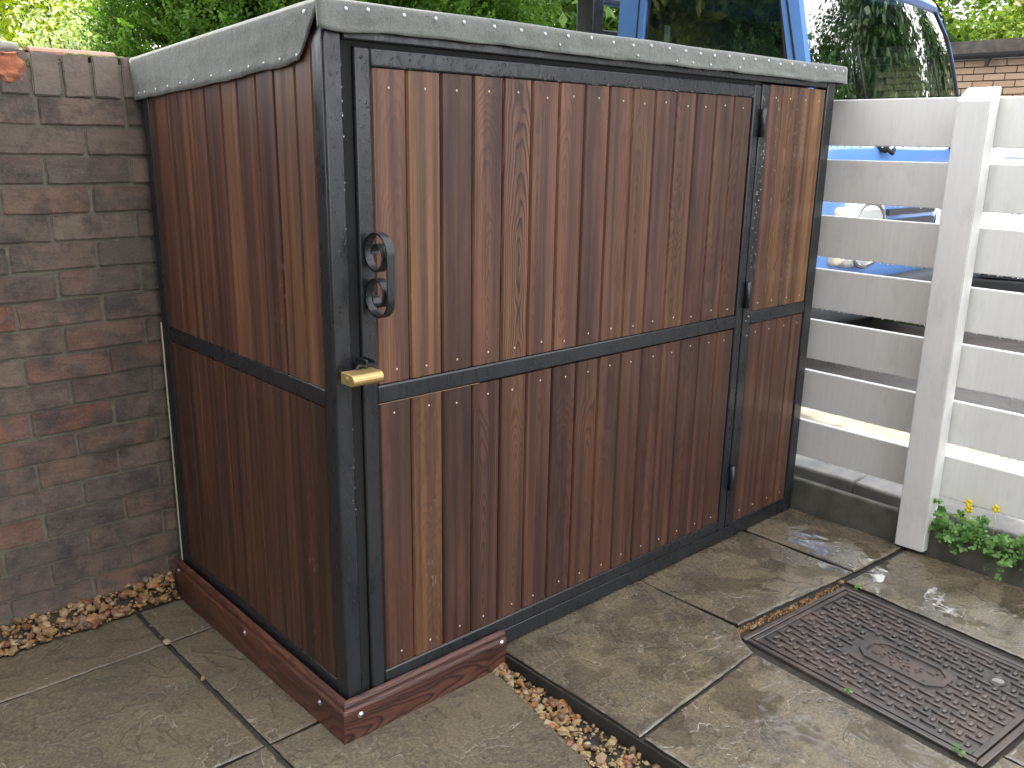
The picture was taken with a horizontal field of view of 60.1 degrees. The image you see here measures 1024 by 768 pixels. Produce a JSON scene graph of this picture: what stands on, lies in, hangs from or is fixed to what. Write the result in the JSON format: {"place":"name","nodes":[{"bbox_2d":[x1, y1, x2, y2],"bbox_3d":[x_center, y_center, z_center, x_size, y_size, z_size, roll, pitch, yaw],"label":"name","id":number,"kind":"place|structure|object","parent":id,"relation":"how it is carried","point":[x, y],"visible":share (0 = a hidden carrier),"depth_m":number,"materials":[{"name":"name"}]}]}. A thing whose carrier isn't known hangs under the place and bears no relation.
{"place":"outdoors","nodes":[
{"label":"outdoors","id":0,"kind":"place"},
{"bbox_2d":[1,0,1014,48],"label":"sky","id":1,"kind":"structure","parent":0,"point":[963,17],"materials":[{"name":"white"}]},
{"bbox_2d":[0,508,1023,767],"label":"patio","id":2,"kind":"structure","parent":0,"point":[666,668],"depth_m":2.26,"materials":[{"name":"stone"}]},
{"bbox_2d":[0,571,180,657],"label":"gravel bed","id":3,"kind":"object","parent":2,"relation":"on","point":[156,590],"visible":1,"depth_m":2.58,"materials":[{"name":"brown gravel"}]},
{"bbox_2d":[129,0,847,743],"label":"garden store","id":4,"kind":"structure","parent":2,"relation":"on","point":[555,286],"depth_m":2.22,"materials":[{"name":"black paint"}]},
{"bbox_2d":[341,364,383,386],"bbox_3d":[-0.312,-0.018,1.847,0.076,0.035,0.050,-13,20,-40],"label":"padlock","id":5,"kind":"object","parent":4,"relation":"attached to","point":[365,375],"visible":1,"depth_m":1.83,"materials":[{"name":"gold metal"}]},
{"bbox_2d":[351,46,766,688],"bbox_3d":[0.223,-0.078,2.367,1.472,1.444,0.125,-13,20,-40],"label":"door","id":6,"kind":"structure","parent":4,"relation":"in","point":[556,274],"depth_m":2.25,"materials":[{"name":"black paint"}]},
{"bbox_2d":[492,662,660,767],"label":"gravel bed","id":7,"kind":"object","parent":2,"relation":"on","point":[592,746],"visible":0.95,"depth_m":2.12,"materials":[{"name":"brown gravel"}]},
{"bbox_2d":[742,586,1023,767],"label":"manhole cover","id":8,"kind":"object","parent":2,"relation":"on","point":[939,687],"visible":1,"depth_m":2.33,"materials":[{"name":"metal"}]},
{"bbox_2d":[952,743,965,756],"bbox_3d":[1.009,0.829,2.000,0.030,0.016,0.035,-13,20,-40],"label":"seedling","id":9,"kind":"object","parent":8,"relation":"on","point":[956,749],"visible":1,"depth_m":2.00,"materials":[{"name":"green plant"}]},
{"bbox_2d":[796,87,1023,551],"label":"white fence","id":10,"kind":"object","parent":2,"relation":"on","point":[966,186],"visible":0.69,"depth_m":2.88,"materials":[{"name":"paint"}]},
{"bbox_2d":[921,498,1023,580],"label":"flowering weed","id":11,"kind":"object","parent":2,"relation":"on","point":[957,533],"visible":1,"depth_m":2.85,"materials":[{"name":"green plant"}]},
{"bbox_2d":[875,318,924,326],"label":"lawn","id":12,"kind":"structure","parent":0,"point":[908,323],"depth_m":6.37,"materials":[{"name":"green plant"}]},
{"bbox_2d":[539,0,576,29],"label":"climber hedge","id":13,"kind":"object","parent":12,"relation":"on","point":[563,20],"visible":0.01,"depth_m":10.44,"materials":[{"name":"green plant"}]},
{"bbox_2d":[547,0,619,31],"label":"climber hedge","id":14,"kind":"object","parent":12,"relation":"on","point":[610,18],"visible":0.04,"depth_m":10.84,"materials":[{"name":"green plant"}]},
{"bbox_2d":[805,319,1023,516],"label":"driveway","id":15,"kind":"structure","parent":0,"point":[989,399],"depth_m":5.00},
{"bbox_2d":[0,0,98,49],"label":"broadleaf tree","id":16,"kind":"object","parent":15,"relation":"on","point":[30,7],"visible":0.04,"depth_m":19.40,"materials":[{"name":"green plant"}]},
{"bbox_2d":[577,0,958,322],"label":"pickup truck","id":17,"kind":"object","parent":15,"relation":"on","point":[786,29],"visible":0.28,"depth_m":5.49,"materials":[{"name":"blue paint"}]},
{"bbox_2d":[814,0,969,99],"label":"broadleaf tree","id":18,"kind":"object","parent":15,"relation":"on","point":[832,43],"visible":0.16,"depth_m":12.54,"materials":[{"name":"green plant"}]},
{"bbox_2d":[817,2,975,99],"bbox_3d":[5.519,-6.407,16.364,5.086,6.560,5.063,-13,20,-40],"label":"broadleaf tree","id":19,"kind":"object","parent":15,"relation":"on","point":[863,36],"depth_m":14.93,"materials":[{"name":"green plant"}]},
{"bbox_2d":[794,454,1023,541],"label":"stone edging","id":20,"kind":"object","parent":15,"relation":"on","point":[877,489],"visible":0.1,"depth_m":3.24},
{"bbox_2d":[800,406,1023,513],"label":"concrete strip","id":21,"kind":"object","parent":15,"relation":"on","point":[902,437],"visible":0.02,"depth_m":3.85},
{"bbox_2d":[865,37,1023,98],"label":"brick garage","id":22,"kind":"structure","parent":15,"relation":"on","point":[991,63],"depth_m":9.94,"materials":[{"name":"brick"}]},
{"bbox_2d":[902,0,1023,41],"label":"broadleaf tree","id":23,"kind":"object","parent":15,"relation":"on","point":[1001,25],"visible":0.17,"depth_m":14.00,"materials":[{"name":"green plant"}]},
{"bbox_2d":[971,148,1023,292],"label":"parked car","id":24,"kind":"object","parent":15,"relation":"on","point":[1012,156],"visible":0.04,"depth_m":6.28,"materials":[{"name":"silver metal"}]},
{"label":"garden soil","id":25,"kind":"structure","parent":0,"visible":0},
{"bbox_2d":[0,0,119,49],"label":"lime tree","id":26,"kind":"object","parent":25,"relation":"on","point":[7,21],"visible":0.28,"depth_m":10.78,"materials":[{"name":"green plant"}]},
{"bbox_2d":[0,0,155,50],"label":"variegated shrub","id":27,"kind":"object","parent":25,"relation":"on","point":[49,43],"visible":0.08,"depth_m":5.14,"materials":[{"name":"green plant"}]},
{"bbox_2d":[84,4,160,54],"bbox_3d":[-1.444,-2.729,4.335,1.732,5.730,1.819,-13,20,-40],"label":"conifer","id":28,"kind":"object","parent":25,"relation":"on","point":[87,26],"depth_m":4.35,"materials":[{"name":"green plant"}]},
{"bbox_2d":[74,0,367,57],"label":"conifer","id":29,"kind":"object","parent":25,"relation":"on","point":[173,21],"visible":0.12,"depth_m":3.37,"materials":[{"name":"green plant"}]},
{"bbox_2d":[305,0,495,18],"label":"conifer","id":30,"kind":"object","parent":25,"relation":"on","point":[446,6],"visible":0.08,"depth_m":3.73,"materials":[{"name":"green plant"}]},
{"bbox_2d":[449,0,565,26],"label":"conifer","id":31,"kind":"object","parent":25,"relation":"on","point":[526,11],"visible":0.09,"depth_m":4.14,"materials":[{"name":"green plant"}]},
{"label":"ground","id":32,"kind":"structure","parent":0,"visible":0},
{"bbox_2d":[0,49,182,628],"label":"brick wall","id":33,"kind":"structure","parent":32,"relation":"on","point":[88,506],"depth_m":2.44,"materials":[{"name":"brick"}]},
{"bbox_2d":[0,38,18,49],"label":"clay pipe","id":34,"kind":"object","parent":33,"relation":"on","point":[7,45],"visible":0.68,"depth_m":2.24,"materials":[{"name":"white"}]},
{"bbox_2d":[22,46,115,56],"bbox_3d":[-1.187,-0.886,2.376,0.215,0.022,0.084,-13,20,-40],"label":"ridge tile","id":35,"kind":"object","parent":33,"relation":"on","point":[57,51],"visible":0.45,"depth_m":2.33,"materials":[{"name":"ceramic"}]},
{"bbox_2d":[790,476,1023,587],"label":"kerb","id":36,"kind":"structure","parent":32,"relation":"on","point":[864,514],"depth_m":3.12,"materials":[{"name":"concrete"}]}
]}

